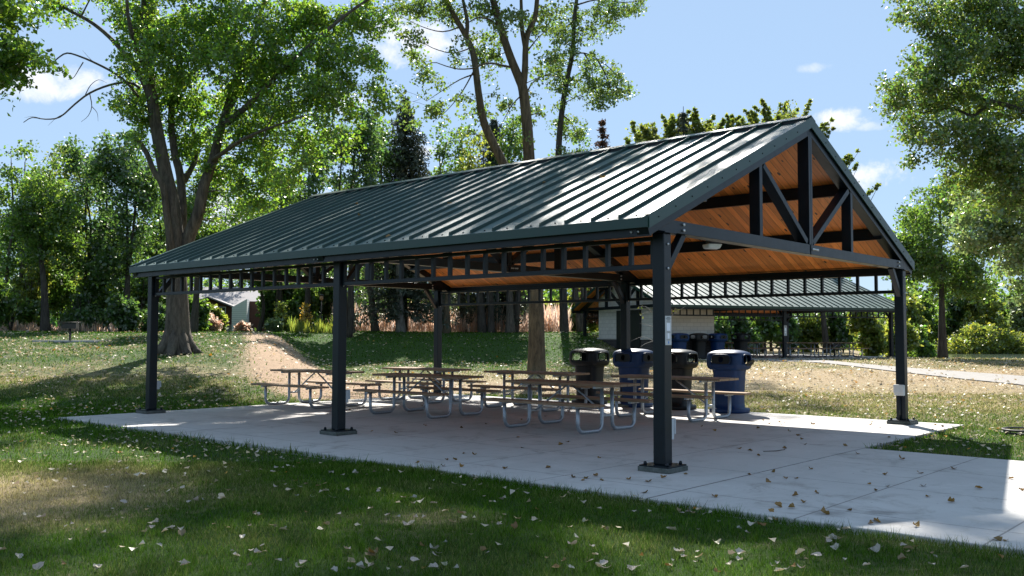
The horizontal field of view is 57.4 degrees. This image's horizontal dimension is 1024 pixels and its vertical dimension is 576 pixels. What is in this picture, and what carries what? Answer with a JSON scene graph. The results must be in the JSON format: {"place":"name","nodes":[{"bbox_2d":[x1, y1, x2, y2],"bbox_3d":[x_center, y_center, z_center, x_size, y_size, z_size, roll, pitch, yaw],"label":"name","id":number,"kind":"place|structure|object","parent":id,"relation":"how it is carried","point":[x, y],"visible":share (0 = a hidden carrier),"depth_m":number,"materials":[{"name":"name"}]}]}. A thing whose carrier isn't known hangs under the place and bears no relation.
{"place":"outdoors","nodes":[
{"label":"outdoors","id":0,"kind":"place"},
{"bbox_2d":[58,394,964,503],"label":"concrete slab","id":1,"kind":"structure","parent":0,"point":[706,453],"depth_m":14.61,"materials":[{"name":"grey concrete"}]},
{"bbox_2d":[251,368,381,408],"bbox_3d":[-4.468,2.273,21.324,2.447,0.800,1.814,-2,-4,40],"label":"picnic table","id":2,"kind":"object","parent":1,"relation":"on","point":[289,385],"visible":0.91,"depth_m":21.23,"materials":[{"name":"brown wood"}]},
{"bbox_2d":[365,367,486,403],"bbox_3d":[-2.124,2.363,22.945,2.447,0.800,1.814,-3,-4,42],"label":"picnic table","id":3,"kind":"object","parent":1,"relation":"on","point":[427,380],"visible":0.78,"depth_m":22.74,"materials":[{"name":"brown wood"}]},
{"bbox_2d":[353,373,500,418],"bbox_3d":[-1.734,2.157,18.956,2.447,0.800,1.814,-2,-4,40],"label":"picnic table","id":4,"kind":"object","parent":1,"relation":"on","point":[426,394],"visible":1,"depth_m":18.79,"materials":[{"name":"brown wood"}]},
{"bbox_2d":[129,115,917,473],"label":"picnic pavilion","id":5,"kind":"structure","parent":1,"relation":"on","point":[783,199],"depth_m":15.51,"materials":[{"name":"paint"}]},
{"bbox_2d":[665,316,671,344],"bbox_3d":[1.850,0.503,11.074,0.005,0.345,0.136,-2,-4,41],"label":"column sign","id":6,"kind":"object","parent":5,"relation":"attached to","point":[667,330],"visible":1,"depth_m":11.06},
{"bbox_2d":[893,384,904,419],"bbox_3d":[7.061,2.110,17.049,0.186,0.700,0.100,-2,-4,41],"label":"outlet box","id":7,"kind":"object","parent":5,"relation":"attached to","point":[899,390],"visible":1,"depth_m":17.04,"materials":[{"name":"grey plastic"}]},
{"bbox_2d":[468,370,592,411],"bbox_3d":[0.516,2.252,20.686,2.447,0.800,1.814,-2,-4,41],"label":"picnic table","id":8,"kind":"object","parent":1,"relation":"on","point":[513,388],"visible":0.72,"depth_m":20.49,"materials":[{"name":"brown wood"}]},
{"bbox_2d":[483,379,652,433],"bbox_3d":[0.993,2.020,16.179,2.447,0.800,1.814,-3,-4,42],"label":"picnic table","id":9,"kind":"object","parent":1,"relation":"on","point":[601,386],"visible":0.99,"depth_m":16.00,"materials":[{"name":"brown wood"}]},
{"bbox_2d":[569,348,609,403],"bbox_3d":[1.834,2.076,22.146,0.847,1.310,0.847,-2,-4,39],"label":"trash bin","id":10,"kind":"object","parent":1,"relation":"on","point":[592,363],"visible":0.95,"depth_m":21.89,"materials":[{"name":"black plastic"}]},
{"bbox_2d":[613,349,652,407],"bbox_3d":[2.771,2.032,21.256,0.847,1.310,0.847,-3,-4,44],"label":"trash bin","id":11,"kind":"object","parent":1,"relation":"on","point":[638,361],"visible":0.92,"depth_m":20.98,"materials":[{"name":"blue plastic"}]},
{"bbox_2d":[596,374,750,421],"bbox_3d":[3.159,2.138,18.357,2.447,0.800,1.814,-2,-4,41],"label":"picnic table","id":12,"kind":"object","parent":1,"relation":"on","point":[688,398],"visible":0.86,"depth_m":18.08,"materials":[{"name":"brown wood"}]},
{"bbox_2d":[671,349,698,409],"bbox_3d":[3.624,1.998,20.571,0.847,1.310,0.847,-2,-4,40],"label":"trash bin","id":13,"kind":"object","parent":1,"relation":"on","point":[682,365],"visible":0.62,"depth_m":20.25,"materials":[{"name":"black plastic"}]},
{"bbox_2d":[707,350,753,413],"bbox_3d":[4.642,1.953,19.642,1.016,1.310,0.847,-2,-4,38],"label":"trash bin","id":14,"kind":"object","parent":1,"relation":"on","point":[728,363],"visible":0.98,"depth_m":19.42,"materials":[{"name":"blue plastic"}]},
{"bbox_2d":[0,330,1023,575],"bbox_3d":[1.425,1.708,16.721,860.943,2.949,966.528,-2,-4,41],"label":"lawn","id":15,"kind":"structure","parent":0,"point":[273,361],"depth_m":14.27,"materials":[{"name":"plant"}]},
{"bbox_2d":[0,279,40,330],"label":"shrub","id":16,"kind":"object","parent":15,"relation":"on","point":[27,312],"visible":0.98,"depth_m":49.91,"materials":[{"name":"green plant"}]},
{"bbox_2d":[0,139,60,320],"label":"leafy tree","id":17,"kind":"object","parent":15,"relation":"on","point":[7,264],"visible":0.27,"depth_m":54.15,"materials":[{"name":"green plant"}]},
{"bbox_2d":[5,248,57,326],"bbox_3d":[-27.362,-0.080,53.428,2.963,5.520,2.663,-2,-4,41],"label":"shrub","id":18,"kind":"object","parent":15,"relation":"on","point":[30,288],"visible":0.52,"depth_m":52.95,"materials":[{"name":"green plant"}]},
{"bbox_2d":[0,0,71,116],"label":"maple tree","id":19,"kind":"object","parent":15,"relation":"on","point":[21,55],"visible":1,"depth_m":22.29,"materials":[{"name":"green plant"}]},
{"bbox_2d":[0,154,89,330],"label":"leafy tree","id":20,"kind":"object","parent":15,"relation":"on","point":[41,238],"visible":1,"depth_m":49.72,"materials":[{"name":"green plant"}]},
{"bbox_2d":[27,254,79,326],"bbox_3d":[-27.388,0.264,55.903,3.141,4.831,2.986,1,-3,-7],"label":"shrub","id":21,"kind":"object","parent":15,"relation":"on","point":[58,300],"visible":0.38,"depth_m":55.43,"materials":[{"name":"green plant"}]},
{"bbox_2d":[33,141,98,312],"bbox_3d":[-28.695,-3.224,60.184,3.792,12.625,4.530,-1,-3,22],"label":"leafy tree","id":22,"kind":"object","parent":15,"relation":"on","point":[93,215],"visible":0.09,"depth_m":59.94,"materials":[{"name":"green plant"}]},
{"bbox_2d":[0,318,163,332],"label":"dry brush","id":23,"kind":"object","parent":15,"relation":"on","point":[17,326],"visible":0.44,"depth_m":50.53,"materials":[{"name":"brown plant"}]},
{"bbox_2d":[58,291,108,331],"bbox_3d":[-23.743,1.449,52.064,2.674,2.627,2.804,0,-3,9],"label":"shrub","id":24,"kind":"object","parent":15,"relation":"on","point":[85,311],"visible":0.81,"depth_m":51.79,"materials":[{"name":"green plant"}]},
{"bbox_2d":[45,133,137,296],"bbox_3d":[-24.659,-3.224,55.051,4.934,12.039,5.218,-2,-4,41],"label":"leafy tree","id":25,"kind":"object","parent":15,"relation":"on","point":[77,156],"visible":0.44,"depth_m":54.80,"materials":[{"name":"green plant"}]},
{"bbox_2d":[71,240,124,327],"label":"leafy tree","id":26,"kind":"object","parent":15,"relation":"on","point":[89,286],"visible":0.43,"depth_m":54.33,"materials":[{"name":"green plant"}]},
{"bbox_2d":[78,128,163,299],"bbox_3d":[-21.575,-3.226,53.312,4.451,11.964,5.185,-1,-3,26],"label":"leafy tree","id":27,"kind":"object","parent":15,"relation":"on","point":[129,176],"visible":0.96,"depth_m":52.52,"materials":[{"name":"green plant"}]},
{"bbox_2d":[103,290,143,331],"bbox_3d":[-20.659,1.290,49.910,2.266,2.410,1.651,2,-4,-33],"label":"shrub","id":28,"kind":"object","parent":15,"relation":"on","point":[126,315],"visible":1,"depth_m":49.58,"materials":[{"name":"green plant"}]},
{"bbox_2d":[121,255,164,324],"bbox_3d":[-21.325,0.362,54.469,3.042,4.594,2.399,1,-3,-15],"label":"shrub","id":29,"kind":"object","parent":15,"relation":"on","point":[140,289],"visible":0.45,"depth_m":53.96,"materials":[{"name":"green plant"}]},
{"bbox_2d":[137,302,165,332],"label":"shrub","id":30,"kind":"object","parent":15,"relation":"on","point":[161,317],"visible":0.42,"depth_m":49.80,"materials":[{"name":"green plant"}]},
{"bbox_2d":[129,187,205,305],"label":"leafy tree","id":31,"kind":"object","parent":15,"relation":"on","point":[159,214],"visible":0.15,"depth_m":59.32,"materials":[{"name":"green plant"}]},
{"bbox_2d":[151,166,230,332],"bbox_3d":[-15.646,-1.943,46.205,3.351,8.880,3.461,-1,-3,25],"label":"leafy tree","id":32,"kind":"object","parent":15,"relation":"on","point":[194,319],"visible":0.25,"depth_m":45.93,"materials":[{"name":"green plant"}]},
{"bbox_2d":[0,203,394,330],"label":"understory","id":33,"kind":"object","parent":15,"relation":"on","point":[330,275],"visible":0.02,"depth_m":63.57,"materials":[{"name":"green plant"}]},
{"bbox_2d":[188,295,212,331],"bbox_3d":[-18.862,1.539,55.915,1.742,2.736,2.029,-2,-4,41],"label":"shrub","id":34,"kind":"object","parent":15,"relation":"on","point":[205,306],"visible":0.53,"depth_m":55.76,"materials":[{"name":"green plant"}]},
{"bbox_2d":[204,313,222,330],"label":"shrub","id":35,"kind":"object","parent":15,"relation":"on","point":[216,324],"visible":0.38,"depth_m":57.86,"materials":[{"name":"beige plant"}]},
{"bbox_2d":[23,0,405,355],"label":"maple tree","id":36,"kind":"object","parent":15,"relation":"on","point":[223,41],"visible":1,"depth_m":31.62,"materials":[{"name":"green plant"}]},
{"bbox_2d":[210,303,229,331],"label":"shrub","id":37,"kind":"object","parent":15,"relation":"on","point":[219,313],"visible":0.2,"depth_m":59.61,"materials":[{"name":"green plant"}]},
{"bbox_2d":[206,177,260,286],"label":"leafy tree","id":38,"kind":"object","parent":15,"relation":"on","point":[215,279],"visible":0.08,"depth_m":91.92,"materials":[{"name":"green plant"}]},
{"bbox_2d":[190,287,285,331],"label":"house","id":39,"kind":"structure","parent":15,"relation":"on","point":[237,307],"depth_m":78.79,"materials":[{"name":"grey"}]},
{"bbox_2d":[238,267,283,330],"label":"leafy tree","id":40,"kind":"object","parent":15,"relation":"on","point":[262,317],"visible":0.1,"depth_m":59.85,"materials":[{"name":"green plant"}]},
{"bbox_2d":[262,316,284,331],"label":"shrub","id":41,"kind":"object","parent":15,"relation":"on","point":[272,324],"visible":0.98,"depth_m":55.81,"materials":[{"name":"green plant"}]},
{"bbox_2d":[255,282,294,330],"bbox_3d":[-15.515,1.323,62.149,3.108,3.526,2.557,0,-3,2],"label":"shrub","id":42,"kind":"object","parent":15,"relation":"on","point":[287,294],"visible":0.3,"depth_m":61.73,"materials":[{"name":"green plant"}]},
{"bbox_2d":[256,154,303,318],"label":"leafy tree","id":43,"kind":"object","parent":15,"relation":"on","point":[287,201],"visible":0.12,"depth_m":59.95,"materials":[{"name":"green plant"}]},
{"bbox_2d":[273,299,289,329],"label":"shrub","id":44,"kind":"object","parent":15,"relation":"on","point":[280,310],"visible":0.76,"depth_m":56.97,"materials":[{"name":"green plant"}]},
{"bbox_2d":[284,283,319,325],"bbox_3d":[-13.541,1.243,60.061,1.971,3.463,2.983,-2,-4,41],"label":"shrub","id":45,"kind":"object","parent":15,"relation":"on","point":[296,302],"visible":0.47,"depth_m":59.79,"materials":[{"name":"green plant"}]},
{"bbox_2d":[287,316,332,332],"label":"golden grass","id":46,"kind":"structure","parent":15,"relation":"on","point":[295,326],"depth_m":54.35,"materials":[{"name":"yellow plant"}]},
{"bbox_2d":[290,143,336,323],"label":"leafy tree","id":47,"kind":"object","parent":15,"relation":"on","point":[312,181],"visible":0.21,"depth_m":55.90,"materials":[{"name":"green plant"}]},
{"bbox_2d":[316,286,332,322],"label":"shrub","id":48,"kind":"object","parent":15,"relation":"on","point":[327,301],"visible":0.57,"depth_m":61.26,"materials":[{"name":"green plant"}]},
{"bbox_2d":[316,98,388,337],"bbox_3d":[-9.049,-3.825,52.107,4.312,13.634,4.699,2,-4,-33],"label":"leafy tree","id":49,"kind":"object","parent":15,"relation":"on","point":[370,136],"visible":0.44,"depth_m":51.86,"materials":[{"name":"green plant"}]},
{"bbox_2d":[360,116,407,331],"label":"leafy tree","id":50,"kind":"object","parent":15,"relation":"on","point":[375,325],"visible":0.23,"depth_m":55.99,"materials":[{"name":"green plant"}]},
{"bbox_2d":[383,177,406,331],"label":"leafy tree","id":51,"kind":"object","parent":15,"relation":"on","point":[400,325],"depth_m":55.32,"materials":[{"name":"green plant"}]},
{"bbox_2d":[347,96,473,331],"bbox_3d":[-6.583,-4.489,57.343,7.961,14.776,7.476,1,-3,-17],"label":"spruce tree","id":52,"kind":"object","parent":15,"relation":"on","point":[408,140],"visible":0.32,"depth_m":56.51,"materials":[{"name":"green plant"}]},
{"bbox_2d":[422,121,462,328],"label":"leafy tree","id":53,"kind":"object","parent":15,"relation":"on","point":[442,153],"visible":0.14,"depth_m":58.39,"materials":[{"name":"green plant"}]},
{"bbox_2d":[442,294,451,332],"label":"leafy tree","id":54,"kind":"object","parent":15,"relation":"on","point":[447,316],"depth_m":54.84,"materials":[{"name":"brown plant"}]},
{"bbox_2d":[327,301,572,332],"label":"dry reeds","id":55,"kind":"object","parent":15,"relation":"on","point":[551,320],"visible":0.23,"depth_m":58.46,"materials":[{"name":"beige plant"}]},
{"bbox_2d":[444,123,480,331],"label":"leafy tree","id":56,"kind":"object","parent":15,"relation":"on","point":[459,149],"visible":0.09,"depth_m":60.02,"materials":[{"name":"green plant"}]},
{"bbox_2d":[379,0,570,370],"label":"cottonwood tree","id":57,"kind":"object","parent":15,"relation":"on","point":[536,361],"visible":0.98,"depth_m":36.35,"materials":[{"name":"green plant"}]},
{"bbox_2d":[454,127,496,332],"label":"leafy tree","id":58,"kind":"object","parent":15,"relation":"on","point":[481,315],"visible":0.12,"depth_m":55.96,"materials":[{"name":"green plant"}]},
{"bbox_2d":[450,119,528,330],"bbox_3d":[-1.075,-3.987,60.367,6.585,14.193,6.482,-2,-4,41],"label":"spruce tree","id":59,"kind":"object","parent":15,"relation":"on","point":[493,125],"visible":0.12,"depth_m":59.41,"materials":[{"name":"green plant"}]},
{"bbox_2d":[487,292,494,332],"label":"leafy tree","id":60,"kind":"object","parent":15,"relation":"on","point":[491,325],"visible":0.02,"depth_m":55.84,"materials":[{"name":"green plant"}]},
{"bbox_2d":[492,109,522,331],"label":"leafy tree","id":61,"kind":"object","parent":15,"relation":"on","point":[510,136],"visible":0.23,"depth_m":58.31,"materials":[{"name":"green plant"}]},
{"bbox_2d":[505,291,515,332],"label":"leafy tree","id":62,"kind":"object","parent":15,"relation":"on","point":[510,326],"depth_m":55.30,"materials":[{"name":"grey plant"}]},
{"bbox_2d":[0,251,1023,343],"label":"distant woods","id":63,"kind":"object","parent":15,"relation":"on","point":[555,292],"visible":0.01,"depth_m":128.19,"materials":[{"name":"green plant"}]},
{"bbox_2d":[0,330,1023,550],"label":"leaf litter","id":64,"kind":"object","parent":15,"relation":"on","point":[419,501],"visible":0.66,"depth_m":27.80,"materials":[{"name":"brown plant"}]},
{"bbox_2d":[567,128,592,332],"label":"leafy tree","id":65,"kind":"object","parent":15,"relation":"on","point":[579,322],"visible":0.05,"depth_m":57.95,"materials":[{"name":"green plant"}]},
{"bbox_2d":[567,289,598,331],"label":"shrub","id":66,"kind":"object","parent":15,"relation":"on","point":[593,326],"visible":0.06,"depth_m":69.86,"materials":[{"name":"green plant"}]},
{"bbox_2d":[575,119,609,324],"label":"spruce tree","id":67,"kind":"object","parent":15,"relation":"on","point":[602,136],"visible":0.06,"depth_m":64.47,"materials":[{"name":"green plant"}]},
{"bbox_2d":[536,0,649,332],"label":"cottonwood tree","id":68,"kind":"object","parent":15,"relation":"on","point":[600,97],"visible":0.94,"depth_m":56.29,"materials":[{"name":"green plant"}]},
{"bbox_2d":[623,113,705,144],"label":"leafy tree","id":69,"kind":"object","parent":15,"relation":"on","point":[668,127],"visible":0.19,"depth_m":69.87,"materials":[{"name":"green plant"}]},
{"bbox_2d":[674,106,690,135],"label":"spruce tree","id":70,"kind":"object","parent":15,"relation":"on","point":[683,121],"visible":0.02,"depth_m":66.55,"materials":[{"name":"green plant"}]},
{"bbox_2d":[655,107,750,138],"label":"leafy tree","id":71,"kind":"object","parent":15,"relation":"on","point":[696,125],"visible":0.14,"depth_m":70.10,"materials":[{"name":"green plant"}]},
{"bbox_2d":[714,316,761,353],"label":"shrub","id":72,"kind":"object","parent":15,"relation":"on","point":[729,328],"visible":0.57,"depth_m":65.09,"materials":[{"name":"green plant"}]},
{"bbox_2d":[747,317,781,352],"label":"shrub","id":73,"kind":"object","parent":15,"relation":"on","point":[769,330],"visible":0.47,"depth_m":67.35,"materials":[{"name":"green plant"}]},
{"bbox_2d":[729,103,799,351],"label":"leafy tree","id":74,"kind":"object","parent":15,"relation":"on","point":[754,115],"visible":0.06,"depth_m":72.71,"materials":[{"name":"green plant"}]},
{"bbox_2d":[770,314,802,351],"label":"shrub","id":75,"kind":"object","parent":15,"relation":"on","point":[795,332],"visible":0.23,"depth_m":69.39,"materials":[{"name":"green plant"}]},
{"bbox_2d":[739,98,860,350],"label":"leafy tree","id":76,"kind":"object","parent":15,"relation":"on","point":[767,116],"visible":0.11,"depth_m":70.26,"materials":[{"name":"green plant"}]},
{"bbox_2d":[796,313,841,351],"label":"shrub","id":77,"kind":"object","parent":15,"relation":"on","point":[813,335],"visible":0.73,"depth_m":71.10,"materials":[{"name":"green plant"}]},
{"bbox_2d":[826,312,858,351],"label":"shrub","id":78,"kind":"object","parent":15,"relation":"on","point":[840,331],"visible":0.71,"depth_m":71.07,"materials":[{"name":"green plant"}]},
{"bbox_2d":[821,153,881,352],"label":"leafy tree","id":79,"kind":"object","parent":15,"relation":"on","point":[848,158],"visible":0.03,"depth_m":65.81,"materials":[{"name":"green plant"}]},
{"bbox_2d":[846,312,888,355],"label":"shrub","id":80,"kind":"object","parent":15,"relation":"on","point":[873,338],"visible":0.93,"depth_m":65.52,"materials":[{"name":"green plant"}]},
{"bbox_2d":[883,318,923,356],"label":"shrub","id":81,"kind":"object","parent":15,"relation":"on","point":[912,335],"visible":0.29,"depth_m":65.46,"materials":[{"name":"green plant"}]},
{"bbox_2d":[882,288,931,331],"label":"shrub","id":82,"kind":"object","parent":15,"relation":"on","point":[913,308],"visible":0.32,"depth_m":87.12,"materials":[{"name":"green plant"}]},
{"bbox_2d":[907,323,936,356],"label":"shrub","id":83,"kind":"object","parent":15,"relation":"on","point":[928,349],"visible":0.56,"depth_m":69.08,"materials":[{"name":"green plant"}]},
{"bbox_2d":[910,288,952,342],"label":"shrub","id":84,"kind":"object","parent":15,"relation":"on","point":[933,324],"visible":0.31,"depth_m":92.44,"materials":[{"name":"green plant"}]},
{"bbox_2d":[843,322,1023,353],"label":"bank brush","id":85,"kind":"object","parent":15,"relation":"on","point":[959,342],"visible":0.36,"depth_m":85.60,"materials":[{"name":"green plant"}]},
{"bbox_2d":[881,170,1002,358],"bbox_3d":[22.507,-1.135,49.377,6.455,10.184,5.482,-2,-4,41],"label":"leafy tree","id":86,"kind":"object","parent":15,"relation":"on","point":[931,260],"visible":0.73,"depth_m":48.67,"materials":[{"name":"green plant"}]},
{"bbox_2d":[869,0,1023,226],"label":"cottonwood tree","id":87,"kind":"object","parent":15,"relation":"on","point":[998,159],"visible":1,"depth_m":23.75,"materials":[{"name":"green plant"}]},
{"bbox_2d":[937,181,1023,306],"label":"leafy tree","id":88,"kind":"object","parent":15,"relation":"on","point":[1009,237],"visible":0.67,"depth_m":38.62,"materials":[{"name":"green plant"}]},
{"bbox_2d":[961,277,1010,337],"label":"shrub","id":89,"kind":"object","parent":15,"relation":"on","point":[979,311],"visible":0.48,"depth_m":90.87,"materials":[{"name":"green plant"}]},
{"bbox_2d":[986,287,1023,332],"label":"shrub","id":90,"kind":"object","parent":15,"relation":"on","point":[1004,313],"visible":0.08,"depth_m":95.18,"materials":[{"name":"green plant"}]},
{"bbox_2d":[0,0,1023,330],"label":"sky","id":91,"kind":"structure","parent":0,"point":[716,57],"materials":[{"name":"blue"}]},
{"bbox_2d":[690,354,911,359],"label":"slab","id":92,"kind":"structure","parent":0,"point":[768,356],"depth_m":50.11,"materials":[{"name":"concrete"}]},
{"bbox_2d":[671,333,688,348],"bbox_3d":[8.140,2.821,45.504,0.847,1.272,0.847,1,-3,-22],"label":"trash bin","id":93,"kind":"object","parent":92,"relation":"on","point":[679,340],"visible":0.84,"depth_m":45.22,"materials":[{"name":"blue plastic"}]},
{"bbox_2d":[689,333,708,358],"bbox_3d":[9.188,2.848,45.980,0.847,1.272,0.847,2,-3,-28],"label":"trash bin","id":94,"kind":"object","parent":92,"relation":"on","point":[699,345],"visible":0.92,"depth_m":45.72,"materials":[{"name":"black plastic"}]},
{"bbox_2d":[708,333,727,357],"bbox_3d":[10.180,2.869,46.327,0.847,1.272,0.847,2,-4,-33],"label":"trash bin","id":95,"kind":"object","parent":92,"relation":"on","point":[717,341],"visible":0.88,"depth_m":46.06,"materials":[{"name":"blue plastic"}]},
{"bbox_2d":[571,278,907,358],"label":"restroom pavilion","id":96,"kind":"structure","parent":92,"relation":"on","point":[694,316],"depth_m":48.46,"materials":[{"name":"grey metal"},{"name":"painted steel"},{"name":"pale concrete block"}]},
{"bbox_2d":[630,312,637,348],"bbox_3d":[6.261,2.412,48.306,0.035,2.330,1.100,1,-3,-22],"label":"door","id":97,"kind":"structure","parent":96,"relation":"in","point":[633,315],"depth_m":48.22,"materials":[{"name":"metal"}]},
{"bbox_2d":[731,333,750,357],"bbox_3d":[11.524,2.914,47.138,0.847,1.272,0.847,3,-4,-39],"label":"trash bin","id":98,"kind":"object","parent":92,"relation":"on","point":[740,342],"visible":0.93,"depth_m":46.90,"materials":[{"name":"black plastic"}]},
{"bbox_2d":[724,342,772,357],"bbox_3d":[12.198,3.272,49.445,2.447,0.800,1.814,1,-3,-22],"label":"picnic table","id":99,"kind":"object","parent":92,"relation":"on","point":[753,348],"visible":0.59,"depth_m":49.27,"materials":[{"name":"brown wood"}]},
{"bbox_2d":[773,342,829,357],"bbox_3d":[15.372,3.301,49.864,2.447,0.800,1.814,1,-3,-22],"label":"picnic table","id":100,"kind":"object","parent":92,"relation":"on","point":[798,349],"visible":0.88,"depth_m":49.56,"materials":[{"name":"brown wood"}]},
{"bbox_2d":[818,342,868,356],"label":"picnic table","id":101,"kind":"object","parent":92,"relation":"on","point":[849,343],"visible":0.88,"depth_m":50.95,"materials":[{"name":"brown wood"}]},
{"bbox_2d":[648,448,1023,558],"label":"concrete walkway","id":102,"kind":"structure","parent":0,"point":[991,508],"depth_m":9.35,"materials":[{"name":"grey concrete"}]},
{"bbox_2d":[769,360,1023,384],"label":"asphalt path","id":103,"kind":"structure","parent":0,"point":[981,376],"depth_m":34.20,"materials":[{"name":"grey asphalt"}]},
{"bbox_2d":[878,353,1023,358],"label":"pond water","id":104,"kind":"structure","parent":0,"point":[983,355],"depth_m":76.34,"materials":[{"name":"grey liquid"}]},
{"bbox_2d":[937,280,968,335],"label":"shrub","id":105,"kind":"object","parent":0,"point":[956,310],"visible":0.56,"depth_m":92.54,"materials":[{"name":"green plant"}]},
{"bbox_2d":[1004,294,1023,338],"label":"shrub","id":106,"kind":"object","parent":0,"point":[1015,318],"visible":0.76,"depth_m":92.27,"materials":[{"name":"green plant"}]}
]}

